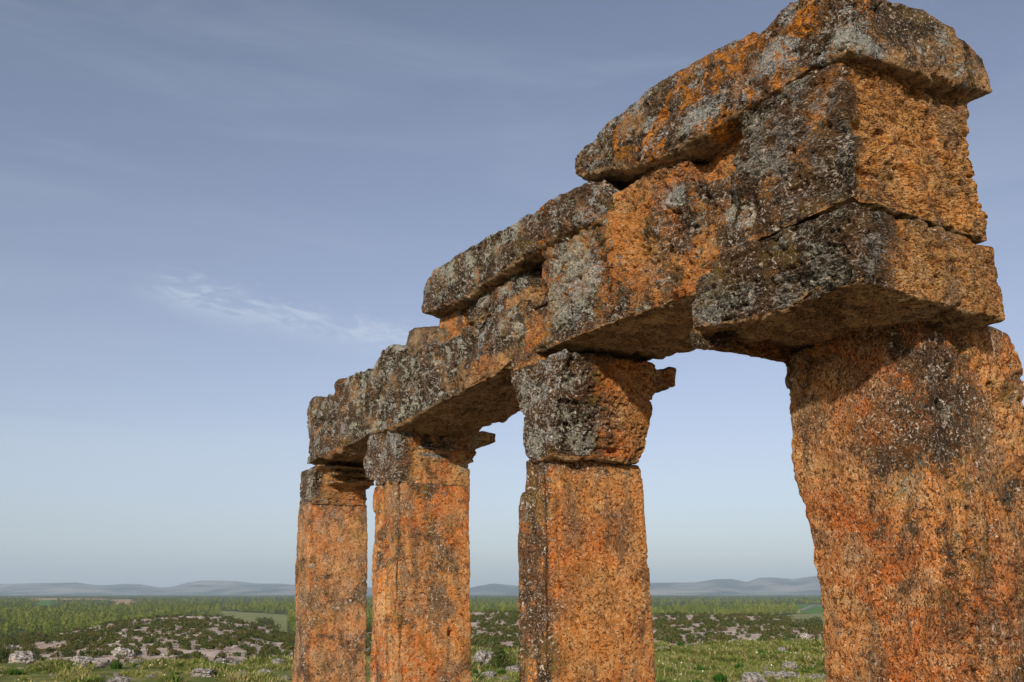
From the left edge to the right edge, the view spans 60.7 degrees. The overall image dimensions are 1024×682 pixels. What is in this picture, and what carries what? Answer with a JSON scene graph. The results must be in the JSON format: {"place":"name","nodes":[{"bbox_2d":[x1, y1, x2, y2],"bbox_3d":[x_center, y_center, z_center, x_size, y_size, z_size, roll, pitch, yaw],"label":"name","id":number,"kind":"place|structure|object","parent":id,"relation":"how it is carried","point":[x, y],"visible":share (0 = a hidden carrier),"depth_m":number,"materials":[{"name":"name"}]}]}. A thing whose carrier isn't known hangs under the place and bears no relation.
{"place":"outdoors","nodes":[
{"label":"outdoors","id":0,"kind":"place"},
{"bbox_2d":[0,576,820,594],"bbox_3d":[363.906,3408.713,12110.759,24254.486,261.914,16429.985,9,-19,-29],"label":"hills","id":1,"kind":"structure","parent":0,"point":[810,585],"depth_m":8204.52,"materials":[{"name":"grey"}]},
{"bbox_2d":[0,595,824,681],"bbox_3d":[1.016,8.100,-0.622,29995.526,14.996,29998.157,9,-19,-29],"label":"ground","id":2,"kind":"structure","parent":0,"point":[277,616],"depth_m":272.40,"materials":[{"name":"green plant"}]},
{"bbox_2d":[0,635,14,657],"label":"bush","id":3,"kind":"object","parent":2,"relation":"on","point":[4,650],"visible":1,"depth_m":98.92,"materials":[{"name":"green plant"}]},
{"bbox_2d":[7,669,21,674],"bbox_3d":[-10.573,7.047,18.653,0.347,0.167,0.373,-7,-17,22],"label":"tussock","id":4,"kind":"object","parent":2,"relation":"on","point":[16,672],"visible":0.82,"depth_m":18.60,"materials":[{"name":"green plant"}]},
{"bbox_2d":[9,650,36,663],"bbox_3d":[-19.208,12.517,34.383,1.006,0.680,1.126,2,-16,-8],"label":"limestone rock","id":5,"kind":"object","parent":2,"relation":"on","point":[24,657],"visible":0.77,"depth_m":34.12,"materials":[{"name":"grey stone"}]},
{"bbox_2d":[60,646,76,656],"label":"bush","id":6,"kind":"object","parent":2,"relation":"on","point":[65,651],"visible":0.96,"depth_m":110.11,"materials":[{"name":"green plant"}]},
{"bbox_2d":[70,655,93,663],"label":"limestone rock","id":7,"kind":"object","parent":2,"relation":"on","point":[82,659],"visible":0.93,"depth_m":93.17,"materials":[{"name":"grey stone"}]},
{"bbox_2d":[85,645,97,650],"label":"shrub","id":8,"kind":"object","parent":2,"relation":"on","point":[91,648],"visible":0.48,"depth_m":115.45,"materials":[{"name":"green plant"}]},
{"bbox_2d":[92,659,110,664],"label":"limestone rock","id":9,"kind":"object","parent":2,"relation":"on","point":[103,661],"visible":0.85,"depth_m":54.72,"materials":[{"name":"grey stone"}]},
{"bbox_2d":[108,658,123,668],"bbox_3d":[-9.125,7.460,20.209,0.404,0.248,0.375,12,-20,-36],"label":"tussock","id":10,"kind":"object","parent":2,"relation":"on","point":[116,665],"visible":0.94,"depth_m":20.17,"materials":[{"name":"green plant"}]},
{"bbox_2d":[107,676,131,681],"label":"limestone rock","id":11,"kind":"object","parent":2,"relation":"on","point":[120,679],"visible":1,"depth_m":16.45,"materials":[{"name":"grey stone"}]},
{"bbox_2d":[111,647,133,657],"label":"limestone rock","id":12,"kind":"object","parent":2,"relation":"on","point":[127,651],"visible":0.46,"depth_m":106.51,"materials":[{"name":"grey stone"}]},
{"bbox_2d":[121,642,131,647],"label":"shrub","id":13,"kind":"object","parent":2,"relation":"on","point":[126,645],"visible":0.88,"depth_m":118.29,"materials":[{"name":"green plant"}]},
{"bbox_2d":[190,668,214,676],"bbox_3d":[-6.305,6.779,17.799,0.486,0.243,0.404,5,-17,-15],"label":"limestone rock","id":14,"kind":"object","parent":2,"relation":"on","point":[201,672],"visible":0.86,"depth_m":17.71,"materials":[{"name":"grey stone"}]},
{"bbox_2d":[214,658,226,663],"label":"limestone rock","id":15,"kind":"object","parent":2,"relation":"on","point":[218,660],"visible":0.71,"depth_m":31.07,"materials":[{"name":"grey stone"}]},
{"bbox_2d":[215,651,230,658],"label":"shrub","id":16,"kind":"object","parent":2,"relation":"on","point":[221,654],"visible":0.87,"depth_m":106.89,"materials":[{"name":"green plant"}]},
{"bbox_2d":[228,660,241,664],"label":"limestone rock","id":17,"kind":"object","parent":2,"relation":"on","point":[232,662],"visible":0.6,"depth_m":21.93,"materials":[{"name":"grey stone"}]},
{"bbox_2d":[255,617,264,624],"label":"tree","id":18,"kind":"object","parent":2,"relation":"on","point":[259,620],"visible":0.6,"depth_m":380.74,"materials":[{"name":"green plant"}]},
{"bbox_2d":[259,668,271,673],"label":"limestone rock","id":19,"kind":"object","parent":2,"relation":"on","point":[267,671],"visible":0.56,"depth_m":18.54,"materials":[{"name":"grey stone"}]},
{"bbox_2d":[263,617,272,626],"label":"tree","id":20,"kind":"object","parent":2,"relation":"on","point":[266,620],"visible":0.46,"depth_m":389.88,"materials":[{"name":"green plant"}]},
{"bbox_2d":[268,619,275,624],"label":"tree","id":21,"kind":"object","parent":2,"relation":"on","point":[271,622],"visible":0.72,"depth_m":377.93,"materials":[{"name":"green plant"}]},
{"bbox_2d":[269,658,285,664],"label":"limestone rock","id":22,"kind":"object","parent":2,"relation":"on","point":[278,660],"visible":0.52,"depth_m":21.27,"materials":[{"name":"grey stone"}]},
{"bbox_2d":[274,648,289,656],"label":"shrub","id":23,"kind":"object","parent":2,"relation":"on","point":[286,652],"visible":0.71,"depth_m":114.82,"materials":[{"name":"green plant"}]},
{"bbox_2d":[292,502,367,681],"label":"pier shaft","id":24,"kind":"object","parent":2,"relation":"on","point":[331,593],"visible":0.99,"depth_m":8.09,"materials":[{"name":"brown stone"}]},
{"bbox_2d":[299,464,374,505],"bbox_3d":[-1.683,1.434,8.541,0.652,0.369,0.572,9,-19,-29],"label":"pier capital","id":25,"kind":"object","parent":24,"relation":"on","point":[339,485],"visible":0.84,"depth_m":8.38,"materials":[{"name":"stone"}]},
{"bbox_2d":[0,595,821,637],"bbox_3d":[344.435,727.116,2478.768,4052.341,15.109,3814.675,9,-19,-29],"label":"pine wood","id":26,"kind":"object","parent":2,"relation":"on","point":[63,614],"visible":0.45,"depth_m":714.13,"materials":[{"name":"green plant"}]},
{"bbox_2d":[0,609,823,664],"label":"shrubland","id":27,"kind":"structure","parent":2,"relation":"on","point":[90,635],"depth_m":173.21,"materials":[{"name":"green plant"}]},
{"bbox_2d":[369,482,471,681],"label":"pier shaft","id":28,"kind":"object","parent":2,"relation":"on","point":[421,625],"visible":0.99,"depth_m":6.48,"materials":[{"name":"orange stone"}]},
{"bbox_2d":[363,431,495,486],"bbox_3d":[-0.672,0.982,7.128,0.892,0.474,0.690,9,-19,-29],"label":"pier capital","id":29,"kind":"object","parent":28,"relation":"on","point":[408,456],"visible":0.77,"depth_m":6.84,"materials":[{"name":"stone"}]},
{"bbox_2d":[307,268,544,466],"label":"architrave beam","id":30,"kind":"structure","parent":29,"relation":"on","point":[460,385],"depth_m":6.34,"materials":[{"name":"grey stone"}]},
{"bbox_2d":[405,326,444,355],"bbox_3d":[-0.480,0.022,6.707,0.493,0.293,0.654,9,-19,-29],"label":"round stone","id":31,"kind":"object","parent":30,"relation":"on","point":[418,338],"visible":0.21,"depth_m":6.58,"materials":[{"name":"brown stone"}]},
{"bbox_2d":[439,309,470,342],"bbox_3d":[-0.343,-0.072,6.334,0.265,0.256,0.458,9,-19,-29],"label":"support stone","id":32,"kind":"object","parent":30,"relation":"on","point":[452,324],"visible":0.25,"depth_m":6.22,"materials":[{"name":"stone"}]},
{"bbox_2d":[421,179,622,318],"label":"cornice slab","id":33,"kind":"structure","parent":30,"relation":"on","point":[460,280],"depth_m":5.42,"materials":[{"name":"grey stone"}]},
{"bbox_2d":[475,674,483,680],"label":"tussock","id":34,"kind":"object","parent":2,"relation":"on","point":[480,677],"visible":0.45,"depth_m":17.82,"materials":[{"name":"green plant"}]},
{"bbox_2d":[473,650,489,665],"bbox_3d":[-0.757,7.614,20.837,0.447,0.500,0.464,10,-19,-31],"label":"limestone rock","id":35,"kind":"object","parent":2,"relation":"on","point":[482,656],"visible":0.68,"depth_m":20.75,"materials":[{"name":"grey stone"}]},
{"bbox_2d":[482,671,495,677],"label":"limestone rock","id":36,"kind":"object","parent":2,"relation":"on","point":[489,674],"visible":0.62,"depth_m":18.29,"materials":[{"name":"grey stone"}]},
{"bbox_2d":[496,669,507,674],"bbox_3d":[-0.195,7.237,19.156,0.289,0.171,0.323,-13,-21,38],"label":"tussock","id":37,"kind":"object","parent":2,"relation":"on","point":[501,671],"visible":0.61,"depth_m":19.12,"materials":[{"name":"green plant"}]},
{"bbox_2d":[489,646,515,668],"bbox_3d":[-0.219,7.381,20.370,0.668,0.531,0.442,-4,-17,12],"label":"bush","id":38,"kind":"object","parent":2,"relation":"on","point":[498,657],"visible":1,"depth_m":20.31,"materials":[{"name":"green plant"}]},
{"bbox_2d":[505,665,518,672],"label":"limestone rock","id":39,"kind":"object","parent":2,"relation":"on","point":[513,668],"visible":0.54,"depth_m":19.55,"materials":[{"name":"grey stone"}]},
{"bbox_2d":[518,460,654,681],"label":"pier shaft","id":40,"kind":"object","parent":2,"relation":"on","point":[584,605],"visible":0.95,"depth_m":4.82,"materials":[{"name":"stone"}]},
{"bbox_2d":[511,349,675,464],"bbox_3d":[0.488,0.437,5.160,0.844,0.624,0.602,9,-19,-29],"label":"pier capital","id":41,"kind":"object","parent":40,"relation":"on","point":[573,407],"visible":0.94,"depth_m":4.95,"materials":[{"name":"stone"}]},
{"bbox_2d":[511,343,550,371],"bbox_3d":[0.143,0.114,5.237,0.236,0.153,0.251,9,-19,-29],"label":"wedge stone","id":42,"kind":"object","parent":41,"relation":"on","point":[530,357],"visible":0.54,"depth_m":5.13,"materials":[{"name":"stone"}]},
{"bbox_2d":[525,137,817,361],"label":"architrave beam","id":43,"kind":"structure","parent":41,"relation":"on","point":[620,282],"depth_m":4.36,"materials":[{"name":"orange stone"}]},
{"bbox_2d":[693,665,704,670],"bbox_3d":[4.168,7.268,19.426,0.357,0.199,0.332,-7,-18,23],"label":"tussock","id":44,"kind":"object","parent":2,"relation":"on","point":[700,668],"visible":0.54,"depth_m":19.38,"materials":[{"name":"green plant"}]},
{"bbox_2d":[712,672,728,681],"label":"tussock","id":45,"kind":"object","parent":2,"relation":"on","point":[719,678],"visible":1,"depth_m":16.85,"materials":[{"name":"green plant"}]},
{"bbox_2d":[734,662,744,668],"bbox_3d":[5.315,7.590,20.466,0.320,0.182,0.325,-5,-17,16],"label":"tussock","id":46,"kind":"object","parent":2,"relation":"on","point":[740,665],"visible":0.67,"depth_m":20.45,"materials":[{"name":"green plant"}]},
{"bbox_2d":[741,672,767,681],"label":"limestone rock","id":47,"kind":"object","parent":2,"relation":"on","point":[751,677],"visible":0.98,"depth_m":16.20,"materials":[{"name":"grey stone"}]},
{"bbox_2d":[763,670,775,676],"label":"limestone rock","id":48,"kind":"object","parent":2,"relation":"on","point":[765,673],"visible":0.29,"depth_m":17.31,"materials":[{"name":"grey stone"}]},
{"bbox_2d":[774,671,801,679],"bbox_3d":[5.214,6.474,16.683,0.601,0.360,0.499,13,-21,-38],"label":"limestone rock","id":49,"kind":"object","parent":2,"relation":"on","point":[784,674],"visible":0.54,"depth_m":16.61,"materials":[{"name":"grey stone"}]},
{"bbox_2d":[782,661,797,669],"bbox_3d":[6.478,7.604,20.402,0.378,0.261,0.337,0,-16,2],"label":"limestone rock","id":50,"kind":"object","parent":2,"relation":"on","point":[792,665],"visible":0.57,"depth_m":20.33,"materials":[{"name":"grey stone"}]},
{"bbox_2d":[799,633,810,639],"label":"limestone rock","id":51,"kind":"object","parent":2,"relation":"on","point":[806,635],"visible":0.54,"depth_m":156.35,"materials":[{"name":"grey stone"}]},
{"bbox_2d":[797,604,821,612],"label":"field wall","id":52,"kind":"structure","parent":2,"relation":"on","point":[806,608],"depth_m":880.80,"materials":[{"name":"stone"}]},
{"bbox_2d":[801,674,825,680],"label":"limestone rock","id":53,"kind":"object","parent":2,"relation":"on","point":[818,676],"visible":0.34,"depth_m":17.08,"materials":[{"name":"grey stone"}]},
{"bbox_2d":[812,616,822,623],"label":"tree","id":54,"kind":"object","parent":2,"relation":"on","point":[817,620],"visible":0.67,"depth_m":400.07,"materials":[{"name":"green plant"}]},
{"bbox_2d":[783,320,1023,681],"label":"corner pier","id":55,"kind":"structure","parent":2,"relation":"on","point":[907,445],"depth_m":3.50,"materials":[{"name":"stone"}]},
{"bbox_2d":[689,203,1004,361],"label":"corner block","id":56,"kind":"structure","parent":55,"relation":"on","point":[781,295],"depth_m":3.43,"materials":[{"name":"stone"}]},
{"bbox_2d":[727,61,987,249],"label":"corner block","id":57,"kind":"structure","parent":56,"relation":"on","point":[820,141],"depth_m":3.44,"materials":[{"name":"orange stone"}]},
{"bbox_2d":[575,0,991,189],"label":"cornice slab","id":58,"kind":"structure","parent":57,"relation":"on","point":[694,111],"depth_m":3.66,"materials":[{"name":"stone"}]},
{"bbox_2d":[0,638,826,681],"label":"meadow grass","id":59,"kind":"structure","parent":0,"point":[732,654],"depth_m":20.26,"materials":[{"name":"green plant"}]},
{"bbox_2d":[17,635,823,679],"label":"wildflowers","id":60,"kind":"object","parent":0,"point":[662,663],"visible":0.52,"depth_m":20.88,"materials":[{"name":"beige plant"}]},
{"bbox_2d":[0,0,1023,587],"label":"sky","id":61,"kind":"structure","parent":0,"point":[216,215],"materials":[{"name":"blue"}]}
]}

